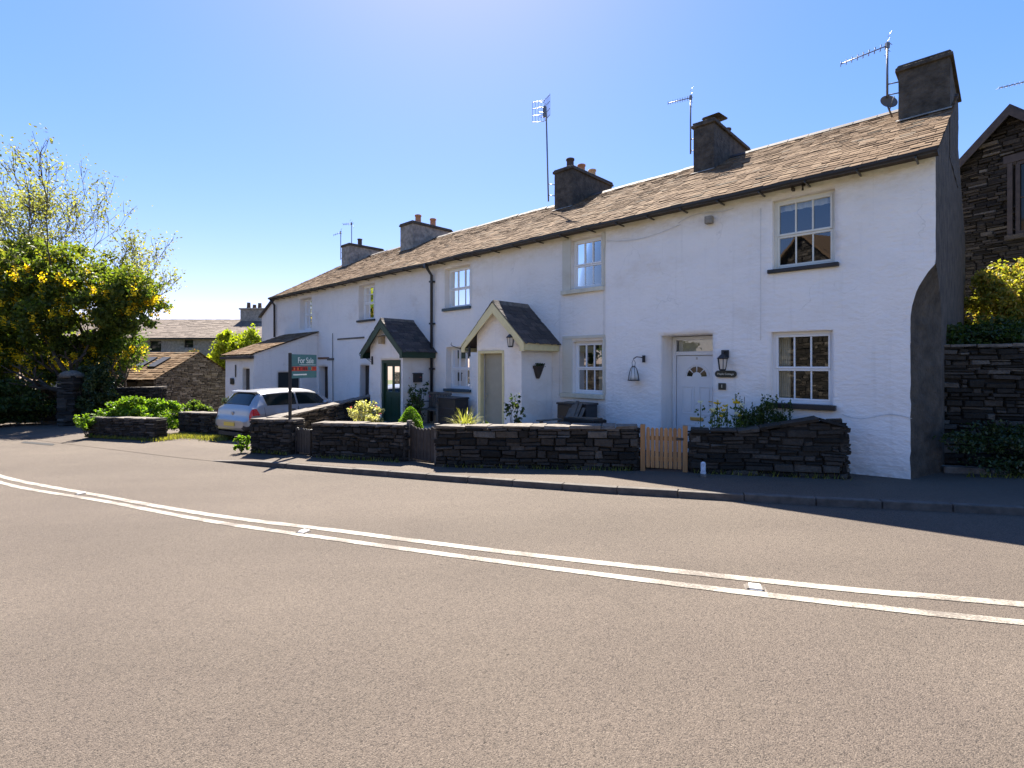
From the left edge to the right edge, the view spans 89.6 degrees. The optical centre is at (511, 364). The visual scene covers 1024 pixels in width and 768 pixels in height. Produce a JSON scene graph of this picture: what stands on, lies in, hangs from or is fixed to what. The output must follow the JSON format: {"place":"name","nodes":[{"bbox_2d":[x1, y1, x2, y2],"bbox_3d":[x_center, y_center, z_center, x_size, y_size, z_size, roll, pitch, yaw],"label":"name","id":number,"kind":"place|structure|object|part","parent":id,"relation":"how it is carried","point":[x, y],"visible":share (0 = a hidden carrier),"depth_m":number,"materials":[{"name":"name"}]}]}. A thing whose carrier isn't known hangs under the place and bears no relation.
{"place":"outdoors","nodes":[
{"label":"outdoors","id":0,"kind":"place"},
{"bbox_2d":[5,415,250,451],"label":"driveway apron","id":1,"kind":"object","parent":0,"point":[75,430],"visible":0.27,"depth_m":15.56,"materials":[{"name":"concrete"}]},
{"bbox_2d":[56,370,86,425],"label":"gate pier","id":2,"kind":"structure","parent":1,"relation":"on","point":[68,391],"depth_m":21.66,"materials":[{"name":"stone"}]},
{"bbox_2d":[0,386,167,420],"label":"boundary wall","id":3,"kind":"structure","parent":1,"relation":"on","point":[154,392],"depth_m":23.66,"materials":[{"name":"stone"}]},
{"bbox_2d":[75,358,125,417],"bbox_3d":[-17.911,1.222,22.374,1.710,3.036,1.820,0,0,27],"label":"ivy bush","id":4,"kind":"object","parent":1,"relation":"on","point":[97,394],"visible":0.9,"depth_m":22.04,"materials":[{"name":"green plant"}]},
{"bbox_2d":[88,416,167,439],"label":"garden wall","id":5,"kind":"structure","parent":1,"relation":"on","point":[141,427],"depth_m":16.02,"materials":[{"name":"stone"}]},
{"bbox_2d":[90,395,184,430],"bbox_3d":[-12.544,1.729,17.354,2.952,1.450,1.737,0,0,0],"label":"hedge bush","id":6,"kind":"object","parent":1,"relation":"on","point":[132,406],"visible":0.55,"depth_m":17.23,"materials":[{"name":"green plant"}]},
{"bbox_2d":[173,399,214,419],"bbox_3d":[-11.033,1.797,18.016,1.358,1.210,1.088,0,0,0],"label":"hedge bush","id":7,"kind":"object","parent":1,"relation":"on","point":[195,405],"visible":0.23,"depth_m":17.87,"materials":[{"name":"green plant"}]},
{"bbox_2d":[178,411,231,436],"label":"garden wall","id":8,"kind":"structure","parent":1,"relation":"on","point":[197,422],"depth_m":16.66,"materials":[{"name":"stone"}]},
{"bbox_2d":[215,388,332,436],"bbox_3d":[-7.168,1.477,16.837,2.081,1.488,4.198,0,0,31],"label":"parked car","id":9,"kind":"object","parent":1,"relation":"on","point":[238,410],"visible":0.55,"depth_m":15.34,"materials":[{"name":"grey paint"}]},
{"bbox_3d":[-8.081,1.005,15.338,1.276,0.360,0.245,0,0,31],"label":"rear window","id":10,"kind":"part","parent":9,"relation":"part of","materials":[{"name":"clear glass"}]},
{"bbox_3d":[-7.042,1.036,15.646,0.169,0.365,1.042,0,0,31],"label":"side window","id":11,"kind":"part","parent":9,"relation":"part of","materials":[{"name":"black glass"}]},
{"bbox_3d":[-6.440,1.054,16.636,0.170,0.400,1.157,0,0,31],"label":"side window","id":12,"kind":"part","parent":9,"relation":"part of","materials":[{"name":"black glass"}]},
{"bbox_2d":[249,417,304,455],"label":"garden wall","id":13,"kind":"structure","parent":1,"relation":"on","point":[273,434],"depth_m":12.21,"materials":[{"name":"stone"}]},
{"bbox_2d":[288,353,316,451],"bbox_3d":[-5.079,0.947,12.530,0.068,2.454,1.104,0,0,10],"label":"estate agent sign","id":14,"kind":"object","parent":13,"relation":"on","point":[310,361],"visible":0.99,"depth_m":12.32,"materials":[{"name":"teal metal"}]},
{"bbox_2d":[295,427,312,455],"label":"garden gate","id":15,"kind":"structure","parent":13,"relation":"attached to","point":[303,440],"depth_m":11.80,"materials":[{"name":"grey wood"}]},
{"bbox_2d":[266,394,369,429],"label":"garden wall","id":16,"kind":"structure","parent":1,"relation":"on","point":[335,411],"depth_m":14.89,"materials":[{"name":"stone"}]},
{"bbox_2d":[0,423,284,465],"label":"pavement","id":17,"kind":"structure","parent":0,"point":[187,452],"depth_m":14.52,"materials":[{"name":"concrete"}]},
{"bbox_2d":[73,413,100,436],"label":"bush","id":18,"kind":"object","parent":17,"relation":"on","point":[85,422],"visible":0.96,"depth_m":16.70,"materials":[{"name":"green plant"}]},
{"bbox_2d":[232,435,250,452],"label":"bush","id":19,"kind":"object","parent":17,"relation":"on","point":[240,445],"visible":1,"depth_m":12.61,"materials":[{"name":"green plant"}]},
{"bbox_2d":[298,422,436,464],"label":"garden terrace","id":20,"kind":"structure","parent":0,"point":[428,425],"depth_m":14.89,"materials":[{"name":"grey stone"}]},
{"bbox_2d":[347,400,384,421],"bbox_3d":[-3.844,1.412,13.894,0.984,0.951,1.094,0,0,-34],"label":"variegated shrub","id":21,"kind":"object","parent":20,"relation":"on","point":[368,414],"visible":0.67,"depth_m":13.87,"materials":[{"name":"yellow plant"}]},
{"bbox_2d":[398,406,423,428],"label":"topiary bush","id":22,"kind":"object","parent":20,"relation":"on","point":[411,413],"visible":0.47,"depth_m":12.17,"materials":[{"name":"green plant"}]},
{"bbox_2d":[405,377,430,420],"bbox_3d":[-2.757,1.063,15.042,0.759,1.440,0.765,0,0,-13],"label":"rose bush","id":23,"kind":"object","parent":20,"relation":"on","point":[417,402],"visible":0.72,"depth_m":14.97,"materials":[{"name":"green plant"}]},
{"bbox_2d":[422,391,451,422],"bbox_3d":[-2.351,1.300,15.306,1.110,0.960,0.550,0,0,44],"label":"garden bench","id":24,"kind":"object","parent":20,"relation":"on","point":[433,402],"visible":0.56,"depth_m":15.61,"materials":[{"name":"grey wood"}]},
{"bbox_2d":[437,396,468,424],"bbox_3d":[-1.676,1.350,14.709,0.790,0.860,0.540,0,0,44],"label":"storage box","id":25,"kind":"object","parent":20,"relation":"on","point":[448,406],"visible":0.76,"depth_m":14.49,"materials":[{"name":"black plastic"}]},
{"bbox_2d":[450,406,483,423],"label":"ornamental grass","id":26,"kind":"object","parent":20,"relation":"on","point":[467,419],"depth_m":10.34,"materials":[{"name":"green plant"}]},
{"bbox_2d":[503,393,525,422],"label":"climbing rose","id":27,"kind":"object","parent":20,"relation":"on","point":[518,419],"visible":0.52,"depth_m":10.73,"materials":[{"name":"green plant"}]},
{"bbox_2d":[536,401,585,423],"bbox_3d":[1.112,1.290,11.219,0.910,0.980,0.740,0,0,-37],"label":"garden chair","id":28,"kind":"object","parent":20,"relation":"on","point":[573,410],"visible":0.27,"depth_m":11.38,"materials":[{"name":"grey wood"}]},
{"bbox_2d":[556,401,597,421],"bbox_3d":[1.488,1.320,11.789,0.840,0.920,0.490,0,0,44],"label":"storage box","id":29,"kind":"object","parent":20,"relation":"on","point":[565,406],"visible":0.33,"depth_m":11.65,"materials":[{"name":"black plastic"}]},
{"bbox_2d":[563,417,606,423],"bbox_3d":[1.536,1.449,10.871,0.824,0.686,0.513,0,0,44],"label":"stone trough","id":30,"kind":"object","parent":20,"relation":"on","point":[571,420],"visible":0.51,"depth_m":10.70,"materials":[{"name":"stone"}]},
{"bbox_2d":[0,432,1023,767],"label":"road","id":31,"kind":"structure","parent":0,"point":[134,638],"depth_m":3.73,"materials":[{"name":"grey asphalt"}]},
{"bbox_2d":[0,377,56,424],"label":"ivy bush","id":32,"kind":"object","parent":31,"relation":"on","point":[15,407],"visible":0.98,"depth_m":22.27,"materials":[{"name":"green plant"}]},
{"bbox_2d":[21,441,53,444],"bbox_3d":[-14.800,2.448,16.100,2.334,0.056,0.197,0,0,27],"label":"drain cover","id":33,"kind":"object","parent":31,"relation":"on","point":[38,443],"visible":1,"depth_m":16.05,"materials":[{"name":"black metal"}]},
{"bbox_2d":[295,529,310,533],"bbox_3d":[-2.500,2.001,6.190,0.170,0.028,0.116,0,0,25],"label":"road stud","id":34,"kind":"object","parent":31,"relation":"on","point":[304,531],"visible":1,"depth_m":6.17,"materials":[{"name":"plastic"}]},
{"bbox_2d":[0,474,1023,624],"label":"road markings","id":35,"kind":"object","parent":31,"relation":"on","point":[848,589],"visible":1,"depth_m":4.83,"materials":[{"name":"paint"}]},
{"bbox_2d":[743,583,766,591],"bbox_3d":[2.040,1.867,4.330,0.170,0.028,0.116,0,0,18],"label":"road stud","id":36,"kind":"object","parent":31,"relation":"on","point":[754,587],"visible":1,"depth_m":4.31,"materials":[{"name":"plastic"}]},
{"bbox_2d":[0,0,1023,379],"label":"sky","id":37,"kind":"structure","parent":0,"point":[253,131],"materials":[{"name":"blue"}]},
{"bbox_2d":[262,452,1023,504],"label":"pavement","id":38,"kind":"structure","parent":0,"point":[953,487],"depth_m":7.91,"materials":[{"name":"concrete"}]},
{"bbox_2d":[311,421,414,467],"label":"garden wall","id":39,"kind":"structure","parent":38,"relation":"on","point":[369,439],"depth_m":10.96,"materials":[{"name":"stone"}]},
{"bbox_2d":[407,420,439,463],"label":"garden gate","id":40,"kind":"structure","parent":39,"relation":"attached to","point":[421,444],"depth_m":10.41,"materials":[{"name":"grey wood"}]},
{"bbox_2d":[434,423,639,470],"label":"garden wall","id":41,"kind":"structure","parent":38,"relation":"on","point":[572,446],"depth_m":9.47,"materials":[{"name":"stone"}]},
{"bbox_2d":[700,462,705,477],"bbox_3d":[3.120,1.718,8.420,0.100,0.275,0.097,0,0,0],"label":"marker post","id":42,"kind":"object","parent":38,"relation":"on","point":[703,470],"visible":0.85,"depth_m":8.39,"materials":[{"name":"plastic"}]},
{"bbox_2d":[688,416,850,478],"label":"garden wall","id":43,"kind":"structure","parent":38,"relation":"on","point":[809,446],"depth_m":8.36,"materials":[{"name":"stone"}]},
{"bbox_2d":[640,424,687,471],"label":"garden gate","id":44,"kind":"structure","parent":43,"relation":"attached to","point":[656,458],"depth_m":8.95,"materials":[{"name":"brown wood"}]},
{"bbox_2d":[932,419,1023,475],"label":"hedge","id":45,"kind":"object","parent":38,"relation":"on","point":[1005,440],"visible":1,"depth_m":7.99,"materials":[{"name":"green plant"}]},
{"bbox_2d":[941,465,1023,474],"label":"stone edging","id":46,"kind":"object","parent":38,"relation":"on","point":[958,469],"visible":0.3,"depth_m":8.23,"materials":[{"name":"grey stone"}]},
{"bbox_2d":[639,450,682,467],"bbox_3d":[3.319,1.810,9.405,4.900,0.001,1.626,0,0,44],"label":"garden bed","id":47,"kind":"object","parent":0,"point":[663,461],"depth_m":9.76,"materials":[{"name":"soil"}]},
{"bbox_2d":[694,399,745,432],"bbox_3d":[3.670,1.194,9.090,0.872,1.213,0.667,0,0,9],"label":"flowering plant","id":48,"kind":"object","parent":47,"relation":"on","point":[714,414],"visible":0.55,"depth_m":9.06,"materials":[{"name":"green plant"}]},
{"bbox_2d":[733,393,793,427],"bbox_3d":[4.364,1.222,8.955,1.064,1.467,0.685,0,0,0],"label":"bush","id":49,"kind":"object","parent":47,"relation":"on","point":[759,417],"visible":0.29,"depth_m":8.90,"materials":[{"name":"green plant"}]},
{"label":"bank","id":50,"kind":"structure","parent":0,"visible":0},
{"bbox_2d":[910,314,1023,348],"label":"bush","id":51,"kind":"object","parent":50,"relation":"on","point":[988,332],"visible":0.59,"depth_m":9.10,"materials":[{"name":"green plant"}]},
{"bbox_2d":[959,104,1023,322],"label":"stone house","id":52,"kind":"structure","parent":50,"relation":"on","point":[991,161],"depth_m":14.62,"materials":[{"name":"stone"}]},
{"bbox_2d":[996,81,1023,89],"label":"tv aerial","id":53,"kind":"object","parent":52,"relation":"attached to","point":[1009,85],"visible":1,"depth_m":14.32,"materials":[{"name":"metal"}]},
{"bbox_2d":[1003,151,1023,240],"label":"window","id":54,"kind":"structure","parent":52,"relation":"in","point":[1019,157],"depth_m":14.22,"materials":[{"name":"brown wood"}]},
{"bbox_2d":[964,258,1023,332],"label":"bush","id":55,"kind":"object","parent":50,"relation":"on","point":[993,296],"visible":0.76,"depth_m":12.59,"materials":[{"name":"green plant"}]},
{"bbox_3d":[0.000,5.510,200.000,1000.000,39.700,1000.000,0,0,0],"label":"ground","id":56,"kind":"structure","parent":0,"visible":0},
{"bbox_2d":[4,305,90,364],"bbox_3d":[-33.930,-1.207,32.843,13.609,8.811,6.708,0,0,0],"label":"leafy tree","id":57,"kind":"object","parent":56,"relation":"on","point":[74,307],"visible":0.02,"depth_m":33.25,"materials":[{"name":"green plant"}]},
{"bbox_2d":[0,145,125,379],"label":"ash tree","id":58,"kind":"object","parent":56,"relation":"on","point":[9,211],"visible":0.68,"depth_m":25.68,"materials":[{"name":"green plant"}]},
{"bbox_2d":[0,134,152,356],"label":"ash tree","id":59,"kind":"object","parent":56,"relation":"on","point":[38,232],"visible":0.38,"depth_m":26.40,"materials":[{"name":"green plant"}]},
{"bbox_2d":[0,234,174,391],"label":"laburnum tree","id":60,"kind":"object","parent":56,"relation":"on","point":[29,300],"visible":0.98,"depth_m":22.57,"materials":[{"name":"green plant"}]},
{"bbox_2d":[0,123,182,360],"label":"ash tree","id":61,"kind":"object","parent":56,"relation":"on","point":[133,240],"visible":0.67,"depth_m":21.74,"materials":[{"name":"green plant"}]},
{"bbox_2d":[89,311,150,389],"bbox_3d":[-18.293,0.005,23.959,2.842,5.387,2.499,0,0,22],"label":"leafy tree","id":62,"kind":"object","parent":56,"relation":"on","point":[122,344],"visible":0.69,"depth_m":23.70,"materials":[{"name":"green plant"}]},
{"bbox_2d":[76,231,186,386],"bbox_3d":[-19.154,-1.879,25.024,6.726,9.267,3.792,0,0,22],"label":"ash tree","id":63,"kind":"object","parent":56,"relation":"on","point":[146,263],"visible":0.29,"depth_m":24.62,"materials":[{"name":"green plant"}]},
{"bbox_2d":[51,302,263,387],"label":"long house","id":64,"kind":"structure","parent":56,"relation":"on","point":[177,335],"depth_m":46.20,"materials":[{"name":"grey stone"}]},
{"bbox_2d":[150,341,160,351],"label":"window","id":65,"kind":"structure","parent":64,"relation":"in","point":[155,346],"depth_m":45.17,"materials":[{"name":"black glass"}]},
{"bbox_2d":[185,340,192,347],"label":"window","id":66,"kind":"structure","parent":64,"relation":"in","point":[188,343],"depth_m":45.17,"materials":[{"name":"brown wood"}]},
{"bbox_2d":[117,352,225,414],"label":"stone barn","id":67,"kind":"structure","parent":56,"relation":"on","point":[185,378],"depth_m":28.07,"materials":[{"name":"stone"}]},
{"bbox_2d":[126,382,136,386],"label":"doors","id":68,"kind":"structure","parent":67,"relation":"in","point":[129,384],"depth_m":26.47,"materials":[{"name":"brown wood"}]},
{"bbox_2d":[207,323,261,368],"bbox_3d":[-17.631,-0.022,33.528,4.575,5.353,2.970,0,0,0],"label":"laurel bush","id":69,"kind":"object","parent":56,"relation":"on","point":[227,340],"visible":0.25,"depth_m":32.90,"materials":[{"name":"green plant"}]},
{"bbox_2d":[220,238,399,398],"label":"terraced cottage","id":70,"kind":"structure","parent":56,"relation":"on","point":[295,319],"depth_m":21.43,"materials":[{"name":"paint"}]},
{"bbox_2d":[221,395,231,404],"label":"bush","id":71,"kind":"object","parent":70,"relation":"attached to","point":[224,400],"visible":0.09,"depth_m":20.09,"materials":[{"name":"green plant"}]},
{"bbox_2d":[305,299,311,329],"bbox_3d":[-8.500,-2.195,22.681,1.130,1.350,0.766,0,0,44],"label":"window","id":72,"kind":"structure","parent":70,"relation":"in","point":[308,315],"depth_m":22.61,"materials":[{"name":"white plastic"}]},
{"bbox_2d":[325,367,327,398],"bbox_3d":[-7.528,1.165,21.302,0.760,2.170,0.055,0,0,44],"label":"side door","id":73,"kind":"structure","parent":70,"relation":"in","point":[326,368],"depth_m":21.43,"materials":[{"name":"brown wood"}]},
{"bbox_2d":[333,228,341,259],"bbox_3d":[-8.673,-6.011,25.741,0.438,1.522,0.510,0,0,-20],"label":"tv aerial","id":74,"kind":"object","parent":70,"relation":"attached to","point":[340,242],"visible":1,"depth_m":25.77,"materials":[{"name":"metal"}]},
{"bbox_2d":[320,214,518,422],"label":"terraced cottage","id":75,"kind":"structure","parent":56,"relation":"on","point":[388,296],"depth_m":17.95,"materials":[{"name":"paint"}]},
{"bbox_2d":[356,285,374,322],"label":"window","id":76,"kind":"structure","parent":75,"relation":"in","point":[369,295],"depth_m":19.04,"materials":[{"name":"white plastic"}]},
{"bbox_2d":[366,366,368,394],"bbox_3d":[-5.242,1.090,19.062,0.600,2.120,0.055,0,0,44],"label":"side door","id":77,"kind":"structure","parent":75,"relation":"in","point":[367,367],"depth_m":19.14,"materials":[{"name":"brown wood"}]},
{"bbox_2d":[377,335,384,343],"bbox_3d":[-4.061,-0.787,15.999,0.200,0.275,0.190,0,0,44],"label":"bird box","id":78,"kind":"object","parent":75,"relation":"attached to","point":[381,340],"visible":0.98,"depth_m":15.96,"materials":[{"name":"brown wood"}]},
{"bbox_2d":[412,373,422,381],"bbox_3d":[-2.858,0.388,15.687,0.130,0.284,0.320,0,0,44],"label":"post box","id":79,"kind":"object","parent":75,"relation":"attached to","point":[416,377],"visible":1,"depth_m":15.63,"materials":[{"name":"black metal"}]},
{"bbox_2d":[84,432,1023,480],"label":"grass","id":80,"kind":"structure","parent":56,"relation":"on","point":[201,436],"depth_m":12.31,"materials":[{"name":"green plant"}]},
{"bbox_2d":[423,157,712,423],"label":"terraced cottage","id":81,"kind":"structure","parent":56,"relation":"on","point":[532,282],"depth_m":12.94,"materials":[{"name":"paint"}]},
{"bbox_2d":[442,266,470,311],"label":"window","id":82,"kind":"structure","parent":81,"relation":"in","point":[459,297],"depth_m":15.50,"materials":[{"name":"white plastic"}]},
{"bbox_2d":[443,347,470,392],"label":"window","id":83,"kind":"structure","parent":81,"relation":"in","point":[459,360],"depth_m":15.52,"materials":[{"name":"white plastic"}]},
{"bbox_2d":[451,345,470,356],"bbox_3d":[-1.323,-0.393,13.239,0.627,0.365,0.063,0,0,32],"label":"basket bracket","id":84,"kind":"object","parent":81,"relation":"attached to","point":[469,351],"visible":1,"depth_m":13.07,"materials":[{"name":"black metal"}]},
{"bbox_2d":[506,334,513,346],"bbox_3d":[-0.018,-0.605,12.022,0.220,0.390,0.235,0,0,44],"label":"wall lantern","id":85,"kind":"object","parent":81,"relation":"attached to","point":[510,340],"depth_m":11.95,"materials":[{"name":"black metal"}]},
{"bbox_2d":[533,363,545,378],"bbox_3d":[0.668,0.136,12.331,0.160,0.388,0.350,0,0,44],"label":"wall planter","id":86,"kind":"object","parent":81,"relation":"attached to","point":[538,369],"visible":1,"depth_m":12.29,"materials":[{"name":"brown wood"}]},
{"bbox_2d":[532,95,554,201],"bbox_3d":[0.986,-6.825,16.409,0.726,3.251,0.375,0,0,34],"label":"tv aerial","id":87,"kind":"object","parent":81,"relation":"attached to","point":[545,112],"visible":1,"depth_m":16.43,"materials":[{"name":"metal"}]},
{"bbox_2d":[560,341,604,398],"bbox_3d":[1.927,0.115,12.414,1.230,1.330,0.940,0,0,44],"label":"window","id":88,"kind":"structure","parent":81,"relation":"in","point":[589,354],"depth_m":12.37,"materials":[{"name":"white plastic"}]},
{"bbox_2d":[561,236,604,294],"bbox_3d":[1.934,-2.330,12.415,1.220,1.280,0.930,0,0,44],"label":"window","id":89,"kind":"structure","parent":81,"relation":"in","point":[587,252],"depth_m":12.34,"materials":[{"name":"white plastic"}]},
{"bbox_2d":[213,460,1023,515],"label":"kerb","id":90,"kind":"structure","parent":56,"relation":"on","point":[977,508],"depth_m":7.47,"materials":[{"name":"concrete"}]},
{"bbox_2d":[597,49,964,478],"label":"terraced cottage","id":91,"kind":"structure","parent":56,"relation":"on","point":[820,274],"depth_m":9.43,"materials":[{"name":"paint"}]},
{"bbox_2d":[628,355,644,380],"bbox_3d":[2.625,0.070,11.004,0.333,0.540,0.273,0,0,44],"label":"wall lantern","id":92,"kind":"object","parent":91,"relation":"hanging from","point":[633,372],"visible":1,"depth_m":10.97,"materials":[{"name":"black metal"}]},
{"bbox_2d":[668,87,692,153],"bbox_3d":[4.422,-6.271,13.383,0.716,1.603,0.514,0,0,0],"label":"tv aerial","id":93,"kind":"object","parent":91,"relation":"attached to","point":[687,98],"visible":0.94,"depth_m":13.37,"materials":[{"name":"metal"}]},
{"bbox_2d":[677,355,712,452],"bbox_3d":[3.843,0.930,10.736,0.880,2.240,0.110,0,0,44],"label":"door","id":94,"kind":"structure","parent":91,"relation":"in","point":[694,373],"depth_m":10.77,"materials":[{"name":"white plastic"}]},
{"bbox_2d":[718,383,725,389],"bbox_3d":[4.012,0.412,9.855,0.140,0.125,0.029,0,0,44],"label":"number plaque","id":95,"kind":"object","parent":91,"relation":"attached to","point":[721,386],"visible":1,"depth_m":9.85,"materials":[{"name":"black metal"}]},
{"bbox_2d":[717,350,728,370],"bbox_3d":[3.981,-0.085,9.735,0.220,0.390,0.235,0,0,44],"label":"wall lantern","id":96,"kind":"object","parent":91,"relation":"attached to","point":[723,357],"depth_m":9.68,"materials":[{"name":"black metal"}]},
{"bbox_2d":[715,371,736,377],"bbox_3d":[4.059,0.175,9.803,0.410,0.130,0.029,0,0,44],"label":"name plaque","id":97,"kind":"object","parent":91,"relation":"attached to","point":[731,374],"visible":1,"depth_m":9.78,"materials":[{"name":"black metal"}]},
{"bbox_2d":[767,190,838,273],"bbox_3d":[5.290,-2.288,9.210,1.100,1.305,0.925,0,0,44],"label":"window","id":98,"kind":"structure","parent":91,"relation":"in","point":[804,227],"depth_m":9.38,"materials":[{"name":"clear glass"}]},
{"bbox_2d":[771,330,835,410],"bbox_3d":[5.267,0.092,9.222,1.070,1.345,0.940,0,0,44],"label":"window","id":99,"kind":"structure","parent":91,"relation":"in","point":[802,361],"depth_m":9.35,"materials":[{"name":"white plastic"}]},
{"bbox_2d":[840,30,897,97],"bbox_3d":[7.267,-5.950,10.486,0.998,1.200,0.510,0,0,29],"label":"tv aerial","id":100,"kind":"object","parent":91,"relation":"attached to","point":[887,45],"visible":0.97,"depth_m":10.34,"materials":[{"name":"metal"}]},
{"bbox_2d":[880,96,897,116],"bbox_3d":[7.555,-5.196,10.313,0.333,0.410,0.245,0,0,-38],"label":"satellite dish","id":101,"kind":"object","parent":91,"relation":"attached to","point":[890,101],"visible":1,"depth_m":10.34,"materials":[{"name":"metal"}]},
{"bbox_2d":[910,343,1023,467],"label":"retaining wall","id":102,"kind":"structure","parent":56,"relation":"on","point":[982,385],"depth_m":8.65,"materials":[{"name":"stone"}]}
]}

